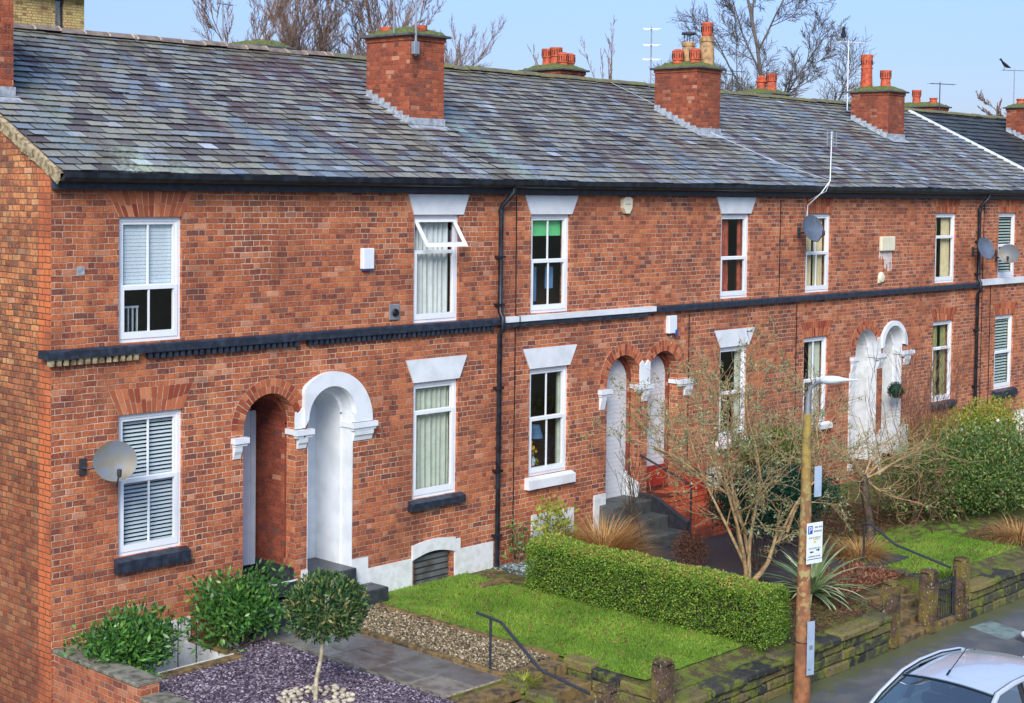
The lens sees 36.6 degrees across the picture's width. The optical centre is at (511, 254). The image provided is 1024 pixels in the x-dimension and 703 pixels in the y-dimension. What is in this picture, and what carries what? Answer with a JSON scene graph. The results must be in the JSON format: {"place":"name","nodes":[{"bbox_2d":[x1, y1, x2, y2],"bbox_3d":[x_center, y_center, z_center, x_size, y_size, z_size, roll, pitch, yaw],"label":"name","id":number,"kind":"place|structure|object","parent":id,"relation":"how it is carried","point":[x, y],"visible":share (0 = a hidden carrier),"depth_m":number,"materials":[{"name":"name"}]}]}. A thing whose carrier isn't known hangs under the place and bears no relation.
{"place":"outdoors","nodes":[
{"label":"outdoors","id":0,"kind":"place"},
{"bbox_2d":[13,0,83,29],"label":"apartment building","id":1,"kind":"structure","parent":0,"point":[68,14],"depth_m":63.88,"materials":[{"name":"brick"}]},
{"bbox_2d":[253,625,501,697],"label":"path","id":2,"kind":"structure","parent":0,"point":[365,652],"depth_m":20.75,"materials":[{"name":"grey stone"}]},
{"bbox_2d":[359,604,549,671],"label":"pebble path","id":3,"kind":"structure","parent":0,"point":[524,664],"depth_m":21.38,"materials":[{"name":"gravel"}]},
{"bbox_2d":[84,0,1023,116],"label":"sky","id":4,"kind":"structure","parent":0,"point":[962,43],"materials":[{"name":"blue"}]},
{"bbox_2d":[382,573,745,679],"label":"lawn","id":5,"kind":"structure","parent":0,"point":[431,589],"depth_m":22.85,"materials":[{"name":"green plant"}]},
{"bbox_2d":[474,577,512,587],"bbox_3d":[-0.299,5.294,25.004,0.250,0.040,0.650,3,3,43],"label":"stepping stone","id":6,"kind":"object","parent":5,"relation":"on","point":[498,580],"visible":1,"depth_m":24.97,"materials":[{"name":"stone"}]},
{"bbox_2d":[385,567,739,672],"bbox_3d":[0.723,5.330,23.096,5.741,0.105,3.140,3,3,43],"label":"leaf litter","id":7,"kind":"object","parent":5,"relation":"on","point":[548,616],"visible":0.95,"depth_m":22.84,"materials":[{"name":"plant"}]},
{"bbox_2d":[200,444,1023,699],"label":"garden soil","id":8,"kind":"structure","parent":0,"point":[690,675],"depth_m":26.31,"materials":[{"name":"brown soil"}]},
{"bbox_2d":[57,595,192,677],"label":"laurel shrub","id":9,"kind":"object","parent":8,"relation":"on","point":[122,640],"visible":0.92,"depth_m":19.92,"materials":[{"name":"green plant"}]},
{"bbox_2d":[137,616,243,678],"bbox_3d":[-4.506,5.633,20.863,1.240,1.080,1.360,3,3,43],"label":"light well","id":10,"kind":"object","parent":8,"relation":"in","point":[187,663],"visible":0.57,"depth_m":21.34,"materials":[{"name":"white paint"}]},
{"bbox_2d":[100,616,233,671],"bbox_3d":[-4.576,5.548,20.698,0.776,1.143,1.709,3,3,43],"label":"well railing","id":11,"kind":"object","parent":10,"relation":"on","point":[196,641],"visible":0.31,"depth_m":21.25,"materials":[{"name":"black metal"}]},
{"bbox_2d":[177,559,298,658],"bbox_3d":[-3.788,4.860,21.507,1.327,1.270,1.835,3,3,43],"label":"laurel shrub","id":12,"kind":"object","parent":8,"relation":"on","point":[240,603],"visible":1,"depth_m":21.27,"materials":[{"name":"green plant"}]},
{"bbox_2d":[128,635,455,702],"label":"purple slate bed","id":13,"kind":"object","parent":8,"relation":"on","point":[271,679],"visible":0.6,"depth_m":19.93,"materials":[{"name":"purple gravel"}]},
{"bbox_2d":[282,567,373,700],"bbox_3d":[-2.304,4.708,19.305,1.130,1.637,1.151,3,3,43],"label":"ball tree","id":14,"kind":"object","parent":13,"relation":"on","point":[348,617],"visible":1,"depth_m":19.07,"materials":[{"name":"green plant"}]},
{"bbox_2d":[257,633,445,698],"bbox_3d":[-2.222,5.458,20.664,3.820,0.045,0.025,3,3,43],"label":"path edging","id":15,"kind":"object","parent":8,"relation":"on","point":[370,672],"visible":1,"depth_m":20.44,"materials":[{"name":"stone"}]},
{"bbox_2d":[355,602,558,676],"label":"path kerb stones","id":16,"kind":"object","parent":8,"relation":"on","point":[479,667],"visible":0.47,"depth_m":21.52,"materials":[{"name":"stone"}]},
{"bbox_2d":[451,683,528,702],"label":"path steps","id":17,"kind":"structure","parent":8,"relation":"on","point":[503,693],"depth_m":19.71,"materials":[{"name":"stone"}]},
{"bbox_2d":[500,669,546,689],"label":"grass clump","id":18,"kind":"object","parent":8,"relation":"on","point":[526,678],"visible":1,"depth_m":20.18,"materials":[{"name":"green plant"}]},
{"bbox_2d":[501,676,558,702],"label":"stone step wall","id":19,"kind":"structure","parent":8,"relation":"on","point":[533,695],"depth_m":19.83,"materials":[{"name":"stone"}]},
{"bbox_2d":[476,611,589,694],"bbox_3d":[0.319,5.166,19.840,2.184,0.801,0.042,3,3,43],"label":"handrail","id":20,"kind":"object","parent":8,"relation":"on","point":[518,643],"visible":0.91,"depth_m":20.07,"materials":[{"name":"black metal"}]},
{"bbox_2d":[506,658,590,702],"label":"garden steps","id":21,"kind":"structure","parent":8,"relation":"on","point":[564,692],"depth_m":20.49,"materials":[{"name":"stone"}]},
{"bbox_2d":[538,507,669,559],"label":"grass clump","id":22,"kind":"object","parent":8,"relation":"on","point":[611,539],"visible":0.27,"depth_m":26.80,"materials":[{"name":"beige plant"}]},
{"bbox_2d":[492,559,718,578],"bbox_3d":[1.690,5.299,25.945,3.150,0.022,2.550,3,3,43],"label":"slate bed","id":23,"kind":"object","parent":8,"relation":"on","point":[518,571],"visible":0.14,"depth_m":25.96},
{"bbox_2d":[530,493,579,557],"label":"yellow shrub","id":24,"kind":"object","parent":23,"relation":"on","point":[559,513],"visible":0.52,"depth_m":26.36,"materials":[{"name":"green plant"}]},
{"bbox_2d":[501,556,726,573],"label":"slate chippings","id":25,"kind":"object","parent":23,"relation":"on","point":[514,566],"visible":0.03,"depth_m":26.13,"materials":[{"name":"gravel"}]},
{"bbox_2d":[670,525,712,565],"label":"brown shrub","id":26,"kind":"object","parent":23,"relation":"on","point":[694,546],"visible":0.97,"depth_m":25.97,"materials":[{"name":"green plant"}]},
{"bbox_2d":[563,654,650,702],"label":"stone step wall","id":27,"kind":"structure","parent":8,"relation":"on","point":[583,667],"depth_m":20.50,"materials":[{"name":"beige stone"}]},
{"bbox_2d":[606,430,657,552],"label":"twiggy shrub","id":28,"kind":"object","parent":8,"relation":"on","point":[632,502],"visible":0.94,"depth_m":27.30,"materials":[{"name":"brown plant"}]},
{"bbox_2d":[523,532,792,650],"bbox_3d":[2.078,4.973,23.309,4.630,0.929,0.797,3,3,43],"label":"clipped hedge","id":29,"kind":"object","parent":8,"relation":"on","point":[703,599],"visible":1,"depth_m":22.88,"materials":[{"name":"green plant"}]},
{"bbox_2d":[571,315,919,579],"bbox_3d":[3.843,3.140,25.185,4.409,4.449,5.049,3,3,43],"label":"bare garden tree","id":30,"kind":"object","parent":8,"relation":"on","point":[688,468],"visible":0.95,"depth_m":24.75,"materials":[{"name":"beige plant"}]},
{"bbox_2d":[674,349,862,504],"bbox_3d":[5.143,3.562,30.674,2.692,3.208,4.630,3,3,43],"label":"twiggy shrub","id":31,"kind":"object","parent":8,"relation":"on","point":[788,402],"visible":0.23,"depth_m":31.02,"materials":[{"name":"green plant"}]},
{"bbox_2d":[750,533,883,612],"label":"spiky plant","id":32,"kind":"object","parent":8,"relation":"on","point":[817,572],"visible":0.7,"depth_m":24.16,"materials":[{"name":"green plant"}]},
{"bbox_2d":[789,560,905,594],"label":"leaf litter","id":33,"kind":"object","parent":8,"relation":"on","point":[873,572],"visible":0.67,"depth_m":25.63,"materials":[{"name":"brown plant"}]},
{"bbox_2d":[823,531,905,565],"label":"grass clump","id":34,"kind":"object","parent":8,"relation":"on","point":[857,551],"visible":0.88,"depth_m":27.11,"materials":[{"name":"beige plant"}]},
{"bbox_2d":[726,499,1023,634],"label":"leaf litter","id":35,"kind":"object","parent":8,"relation":"on","point":[831,521],"visible":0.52,"depth_m":29.05,"materials":[{"name":"brown plant"}]},
{"bbox_2d":[804,392,975,544],"bbox_3d":[6.421,3.941,28.999,3.422,2.622,3.826,3,3,43],"label":"pollarded shrub","id":36,"kind":"object","parent":8,"relation":"on","point":[864,481],"visible":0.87,"depth_m":28.39,"materials":[{"name":"beige plant"}]},
{"bbox_2d":[864,561,951,613],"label":"stone step wall","id":37,"kind":"structure","parent":8,"relation":"on","point":[909,573],"depth_m":25.85,"materials":[{"name":"brown stone"}]},
{"bbox_2d":[849,435,969,540],"bbox_3d":[7.567,4.365,29.908,2.401,2.073,3.378,3,3,43],"label":"twiggy shrub","id":38,"kind":"object","parent":8,"relation":"on","point":[917,498],"visible":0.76,"depth_m":29.68,"materials":[{"name":"brown plant"}]},
{"bbox_2d":[864,325,977,483],"bbox_3d":[8.740,3.325,33.244,2.260,3.557,4.379,1,2,12],"label":"twiggy shrub","id":39,"kind":"object","parent":8,"relation":"on","point":[919,409],"visible":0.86,"depth_m":33.67,"materials":[{"name":"brown plant"}]},
{"bbox_2d":[927,562,952,579],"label":"grass clump","id":40,"kind":"object","parent":8,"relation":"on","point":[943,572],"visible":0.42,"depth_m":25.92,"materials":[{"name":"plant"}]},
{"bbox_2d":[875,412,1023,527],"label":"evergreen shrub","id":41,"kind":"object","parent":8,"relation":"on","point":[997,467],"visible":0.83,"depth_m":30.69,"materials":[{"name":"green plant"}]},
{"bbox_2d":[895,391,1023,453],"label":"yellow shrub","id":42,"kind":"object","parent":8,"relation":"on","point":[989,411],"visible":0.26,"depth_m":36.80,"materials":[{"name":"green plant"}]},
{"bbox_2d":[973,511,1023,544],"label":"grass clump","id":43,"kind":"object","parent":8,"relation":"on","point":[1017,534],"visible":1,"depth_m":28.85,"materials":[{"name":"beige plant"}]},
{"bbox_2d":[627,527,908,588],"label":"path","id":44,"kind":"structure","parent":0,"point":[725,557],"depth_m":27.01,"materials":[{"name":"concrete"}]},
{"bbox_2d":[640,454,691,533],"bbox_3d":[2.826,4.465,28.552,0.057,1.440,1.277,-1,3,-43],"label":"handrail","id":45,"kind":"object","parent":44,"relation":"on","point":[656,464],"visible":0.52,"depth_m":28.14,"materials":[{"name":"black metal"}]},
{"bbox_2d":[699,460,847,570],"bbox_3d":[4.445,4.403,26.372,1.872,1.867,3.474,3,3,43],"label":"evergreen shrub","id":46,"kind":"object","parent":44,"relation":"on","point":[787,491],"visible":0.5,"depth_m":26.00,"materials":[{"name":"green plant"}]},
{"bbox_2d":[730,416,824,547],"bbox_3d":[4.743,4.070,27.711,1.386,2.420,2.392,3,3,43],"label":"green shrub","id":47,"kind":"object","parent":44,"relation":"on","point":[779,433],"visible":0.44,"depth_m":27.30,"materials":[{"name":"green plant"}]},
{"bbox_2d":[861,523,950,568],"bbox_3d":[6.598,4.995,26.011,1.677,0.790,0.042,3,3,43],"label":"handrail","id":48,"kind":"object","parent":44,"relation":"on","point":[905,548],"visible":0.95,"depth_m":26.17,"materials":[{"name":"black metal"}]},
{"bbox_2d":[763,597,1023,702],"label":"pavement","id":49,"kind":"structure","parent":0,"point":[866,681],"depth_m":23.56,"materials":[{"name":"grey asphalt"}]},
{"bbox_2d":[590,683,620,702],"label":"gatepost","id":50,"kind":"object","parent":49,"relation":"on","point":[605,693],"visible":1,"depth_m":18.82,"materials":[{"name":"stone"}]},
{"bbox_2d":[651,657,674,702],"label":"gatepost","id":51,"kind":"object","parent":49,"relation":"on","point":[662,679],"visible":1,"depth_m":19.59,"materials":[{"name":"stone"}]},
{"bbox_2d":[674,611,892,702],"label":"stone garden wall","id":52,"kind":"structure","parent":49,"relation":"on","point":[842,647],"depth_m":21.64,"materials":[{"name":"stone"}]},
{"bbox_2d":[793,376,858,702],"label":"lamp post","id":53,"kind":"object","parent":49,"relation":"on","point":[801,688],"visible":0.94,"depth_m":21.12,"materials":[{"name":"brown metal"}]},
{"bbox_2d":[806,621,814,675],"bbox_3d":[4.065,5.353,21.094,0.130,0.740,0.010,-1,3,-31],"label":"notice plate","id":54,"kind":"object","parent":53,"relation":"attached to","point":[810,645],"visible":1,"depth_m":21.09,"materials":[{"name":"grey metal"}]},
{"bbox_2d":[804,521,822,564],"bbox_3d":[4.098,3.912,21.081,0.300,0.560,0.057,-1,3,-35],"label":"parking sign","id":55,"kind":"object","parent":53,"relation":"attached to","point":[814,542],"visible":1,"depth_m":21.05,"materials":[{"name":"white metal"}]},
{"bbox_2d":[814,466,821,496],"bbox_3d":[4.174,3.090,21.144,0.120,0.420,0.008,0,3,-27],"label":"notice plate","id":56,"kind":"object","parent":53,"relation":"attached to","point":[818,481],"visible":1,"depth_m":21.14,"materials":[{"name":"metal"}]},
{"bbox_2d":[882,580,900,649],"bbox_3d":[5.830,5.529,23.835,0.243,1.038,0.238,3,3,43],"label":"gatepost","id":57,"kind":"object","parent":49,"relation":"on","point":[891,597],"visible":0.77,"depth_m":23.74,"materials":[{"name":"stone"}]},
{"bbox_2d":[918,568,938,633],"bbox_3d":[6.633,5.513,24.699,0.260,1.018,0.263,3,3,43],"label":"gatepost","id":58,"kind":"object","parent":49,"relation":"on","point":[928,598],"visible":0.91,"depth_m":24.61,"materials":[{"name":"stone"}]},
{"bbox_2d":[951,556,969,620],"bbox_3d":[7.372,5.480,25.465,0.242,1.038,0.229,3,3,43],"label":"gatepost","id":59,"kind":"object","parent":49,"relation":"on","point":[961,565],"visible":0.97,"depth_m":25.38,"materials":[{"name":"stone"}]},
{"bbox_2d":[937,569,955,619],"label":"iron gate","id":60,"kind":"structure","parent":59,"relation":"attached to","point":[941,582],"depth_m":25.22,"materials":[{"name":"black metal"}]},
{"bbox_2d":[968,558,1023,618],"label":"stone garden wall","id":61,"kind":"structure","parent":49,"relation":"on","point":[990,590],"depth_m":26.23,"materials":[{"name":"stone"}]},
{"bbox_2d":[970,621,1021,639],"bbox_3d":[7.815,6.021,24.857,0.607,0.004,0.919,-1,3,-30],"label":"pavement patch","id":62,"kind":"object","parent":49,"relation":"on","point":[999,630],"visible":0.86,"depth_m":24.86,"materials":[{"name":"grey concrete"}]},
{"bbox_2d":[837,519,1023,575],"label":"lawn","id":63,"kind":"structure","parent":0,"point":[923,530],"depth_m":28.76,"materials":[{"name":"green plant"}]},
{"bbox_2d":[869,647,1023,702],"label":"parked car","id":64,"kind":"object","parent":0,"point":[961,675],"visible":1,"depth_m":18.54,"materials":[{"name":"silver metal"}]},
{"label":"ground","id":65,"kind":"structure","parent":0,"visible":0},
{"bbox_2d":[53,644,192,702],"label":"brick garden wall","id":66,"kind":"structure","parent":65,"relation":"on","point":[74,681],"depth_m":19.47,"materials":[{"name":"brick"}]},
{"bbox_2d":[0,0,318,702],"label":"terraced house","id":67,"kind":"structure","parent":65,"relation":"on","point":[151,259],"depth_m":21.35,"materials":[{"name":"red brick"}]},
{"bbox_2d":[79,441,136,483],"bbox_3d":[-5.330,2.703,20.287,0.724,0.540,0.437,1,2,17],"label":"satellite dish","id":68,"kind":"object","parent":67,"relation":"attached to","point":[115,461],"visible":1,"depth_m":20.31,"materials":[{"name":"grey metal"}]},
{"bbox_2d":[119,217,179,342],"bbox_3d":[-5.033,0.323,21.176,0.282,1.690,1.000,3,3,43],"label":"window","id":69,"kind":"structure","parent":67,"relation":"in","point":[150,228],"depth_m":21.14,"materials":[{"name":"white glass"}]},
{"bbox_2d":[118,409,180,556],"bbox_3d":[-5.000,3.099,21.241,0.112,1.920,1.020,3,3,43],"label":"window","id":70,"kind":"structure","parent":67,"relation":"in","point":[173,473],"depth_m":21.30,"materials":[{"name":"white glass"}]},
{"bbox_2d":[243,409,255,565],"bbox_3d":[-4.154,3.536,23.379,0.139,2.350,0.670,3,3,43],"label":"door","id":71,"kind":"structure","parent":67,"relation":"in","point":[249,452],"depth_m":23.51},
{"bbox_2d":[190,0,425,54],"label":"bare tree","id":72,"kind":"object","parent":65,"relation":"on","point":[278,9],"visible":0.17,"depth_m":54.53,"materials":[{"name":"brown plant"}]},
{"bbox_2d":[266,0,376,54],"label":"bare tree","id":73,"kind":"object","parent":65,"relation":"on","point":[336,6],"visible":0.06,"depth_m":56.10,"materials":[{"name":"brown plant"}]},
{"bbox_2d":[134,25,515,613],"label":"terraced house","id":74,"kind":"structure","parent":65,"relation":"on","point":[407,189],"depth_m":24.88,"materials":[{"name":"red brick"}]},
{"bbox_2d":[360,248,373,269],"bbox_3d":[-2.224,0.064,23.812,0.090,0.340,0.220,3,3,43],"label":"alarm box","id":75,"kind":"object","parent":74,"relation":"attached to","point":[366,258],"visible":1,"depth_m":23.75,"materials":[{"name":"white plastic"}]},
{"bbox_2d":[389,304,399,319],"bbox_3d":[-1.830,0.895,24.283,0.080,0.250,0.210,3,3,43],"label":"wall vent","id":76,"kind":"object","parent":74,"relation":"attached to","point":[393,311],"depth_m":24.25,"materials":[{"name":"plastic"}]},
{"bbox_2d":[393,0,419,55],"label":"tv aerial","id":77,"kind":"object","parent":74,"relation":"attached to","point":[415,47],"visible":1,"depth_m":26.52,"materials":[{"name":"metal"}]},
{"bbox_2d":[414,550,447,584],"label":"cellar window","id":78,"kind":"structure","parent":74,"relation":"in","point":[431,565],"depth_m":25.22,"materials":[{"name":"metal"}]},
{"bbox_2d":[412,379,455,498],"bbox_3d":[-1.325,2.967,25.168,0.167,1.870,1.000,3,3,43],"label":"window","id":79,"kind":"structure","parent":74,"relation":"in","point":[431,408],"depth_m":25.26,"materials":[{"name":"white glass"}]},
{"bbox_2d":[413,215,467,322],"bbox_3d":[-1.192,0.218,24.940,0.465,1.725,1.010,3,3,43],"label":"window","id":80,"kind":"structure","parent":74,"relation":"in","point":[431,244],"depth_m":25.09,"materials":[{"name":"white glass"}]},
{"bbox_2d":[334,0,506,66],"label":"bare tree","id":81,"kind":"object","parent":65,"relation":"on","point":[359,14],"visible":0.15,"depth_m":57.96,"materials":[{"name":"brown plant"}]},
{"bbox_2d":[327,53,689,564],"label":"terraced house","id":82,"kind":"structure","parent":65,"relation":"on","point":[576,310],"depth_m":27.79,"materials":[{"name":"red brick"}]},
{"bbox_2d":[528,365,566,476],"bbox_3d":[0.392,2.879,27.314,0.622,1.870,1.020,3,3,43],"label":"window","id":83,"kind":"structure","parent":82,"relation":"in","point":[535,432],"depth_m":27.40,"materials":[{"name":"white glass"}]},
{"bbox_2d":[530,214,567,312],"bbox_3d":[0.543,0.141,27.069,0.272,1.705,1.010,3,3,43],"label":"window","id":84,"kind":"structure","parent":82,"relation":"in","point":[546,225],"depth_m":27.13,"materials":[{"name":"white glass"}]},
{"bbox_2d":[620,197,632,212],"bbox_3d":[2.097,-0.910,28.343,0.083,0.300,0.260,3,3,43],"label":"alarm box","id":85,"kind":"object","parent":82,"relation":"attached to","point":[626,204],"visible":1,"depth_m":28.29,"materials":[{"name":"beige plastic"}]},
{"bbox_2d":[527,18,615,79],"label":"bare tree","id":86,"kind":"object","parent":65,"relation":"on","point":[611,69],"visible":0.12,"depth_m":68.29,"materials":[{"name":"plant"}]},
{"bbox_2d":[477,22,798,539],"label":"terraced house","id":87,"kind":"structure","parent":65,"relation":"on","point":[715,242],"depth_m":31.04,"materials":[{"name":"red brick"}]},
{"bbox_2d":[666,315,677,333],"bbox_3d":[3.039,1.328,29.445,0.110,0.360,0.260,3,3,43],"label":"alarm box","id":88,"kind":"object","parent":87,"relation":"attached to","point":[671,324],"visible":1,"depth_m":29.38,"materials":[{"name":"plastic"}]},
{"bbox_2d":[719,345,745,439],"bbox_3d":[4.351,2.749,31.172,0.167,1.850,0.950,3,3,43],"label":"window","id":89,"kind":"structure","parent":87,"relation":"in","point":[725,349],"depth_m":31.41,"materials":[{"name":"white glass"}]},
{"bbox_2d":[720,214,747,298],"bbox_3d":[4.369,0.017,31.039,0.166,1.680,0.980,3,3,43],"label":"window","id":90,"kind":"structure","parent":87,"relation":"in","point":[724,293],"depth_m":31.15,"materials":[{"name":"white glass"}]},
{"bbox_2d":[615,80,896,487],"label":"terraced house","id":91,"kind":"structure","parent":65,"relation":"on","point":[833,291],"depth_m":33.98,"materials":[{"name":"red brick"}]},
{"bbox_2d":[642,27,661,83],"bbox_3d":[3.294,-4.486,36.798,0.446,1.850,0.325,1,2,-2],"label":"tv aerial","id":92,"kind":"object","parent":91,"relation":"attached to","point":[651,45],"visible":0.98,"depth_m":36.75,"materials":[{"name":"metal"}]},
{"bbox_2d":[715,131,836,215],"bbox_3d":[4.424,-2.287,33.593,5.122,3.054,0.454,2,3,23],"label":"tv aerial","id":93,"kind":"object","parent":91,"relation":"attached to","point":[830,139],"visible":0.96,"depth_m":32.65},
{"bbox_2d":[797,215,824,241],"bbox_3d":[6.232,-0.558,32.301,0.530,0.559,0.603,1,2,5],"label":"satellite dish","id":94,"kind":"object","parent":91,"relation":"attached to","point":[813,231],"visible":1,"depth_m":32.33,"materials":[{"name":"grey metal"}]},
{"bbox_2d":[802,336,825,424],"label":"window","id":95,"kind":"structure","parent":91,"relation":"in","point":[814,342],"depth_m":33.57,"materials":[{"name":"white glass"}]},
{"bbox_2d":[805,214,828,292],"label":"window","id":96,"kind":"structure","parent":91,"relation":"in","point":[817,252],"depth_m":33.41,"materials":[{"name":"white glass"}]},
{"bbox_2d":[643,0,876,101],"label":"bare tree","id":97,"kind":"object","parent":65,"relation":"on","point":[759,67],"visible":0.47,"depth_m":73.90,"materials":[{"name":"brown plant"}]},
{"bbox_2d":[724,54,991,474],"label":"terraced house","id":98,"kind":"structure","parent":65,"relation":"on","point":[932,215],"depth_m":37.50,"materials":[{"name":"red brick"}]},
{"bbox_2d":[879,236,894,270],"bbox_3d":[8.517,-0.023,35.197,0.080,0.801,0.600,3,3,43],"label":"alarm box","id":99,"kind":"object","parent":98,"relation":"attached to","point":[887,243],"visible":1,"depth_m":35.15,"materials":[{"name":"beige plastic"}]},
{"bbox_2d":[887,381,905,398],"bbox_3d":[8.809,2.766,35.551,0.439,1.095,0.438,3,3,43],"label":"hanging leaf ball","id":100,"kind":"object","parent":98,"relation":"hanging from","point":[893,389],"visible":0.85,"depth_m":35.46,"materials":[{"name":"plant"}]},
{"bbox_2d":[931,320,951,401],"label":"window","id":101,"kind":"structure","parent":98,"relation":"in","point":[949,322],"depth_m":37.67,"materials":[{"name":"white glass"}]},
{"bbox_2d":[935,213,954,282],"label":"window","id":102,"kind":"structure","parent":98,"relation":"in","point":[944,236],"depth_m":37.55,"materials":[{"name":"white glass"}]},
{"bbox_2d":[971,237,997,259],"bbox_3d":[11.566,-0.167,37.950,0.505,0.551,0.689,1,2,5],"label":"satellite dish","id":103,"kind":"object","parent":98,"relation":"attached to","point":[986,248],"visible":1,"depth_m":37.94,"materials":[{"name":"grey metal"}]},
{"bbox_2d":[822,577,957,645],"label":"stone wall","id":104,"kind":"structure","parent":65,"relation":"on","point":[911,629],"depth_m":25.10,"materials":[{"name":"stone"}]},
{"bbox_2d":[821,99,1023,441],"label":"terraced house","id":105,"kind":"structure","parent":65,"relation":"on","point":[1001,340],"depth_m":39.98,"materials":[{"name":"red brick"}]},
{"bbox_2d":[993,314,1011,389],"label":"window","id":106,"kind":"structure","parent":105,"relation":"in","point":[1001,350],"depth_m":39.96,"materials":[{"name":"white glass"}]},
{"bbox_2d":[997,213,1014,277],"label":"window","id":107,"kind":"structure","parent":105,"relation":"in","point":[1001,273],"depth_m":39.84,"materials":[{"name":"white glass"}]},
{"bbox_2d":[995,244,1019,263],"bbox_3d":[12.387,-0.028,38.943,0.398,0.497,0.618,0,3,-25],"label":"satellite dish","id":108,"kind":"object","parent":105,"relation":"attached to","point":[1008,253],"visible":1,"depth_m":38.89,"materials":[{"name":"grey metal"}]},
{"bbox_2d":[905,90,1023,169],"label":"terraced house","id":109,"kind":"structure","parent":65,"relation":"on","point":[1002,137],"depth_m":45.82,"materials":[{"name":"grey stone"}]},
{"bbox_2d":[976,90,1003,115],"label":"bare tree","id":110,"kind":"object","parent":65,"relation":"on","point":[998,112],"visible":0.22,"depth_m":98.43,"materials":[{"name":"plant"}]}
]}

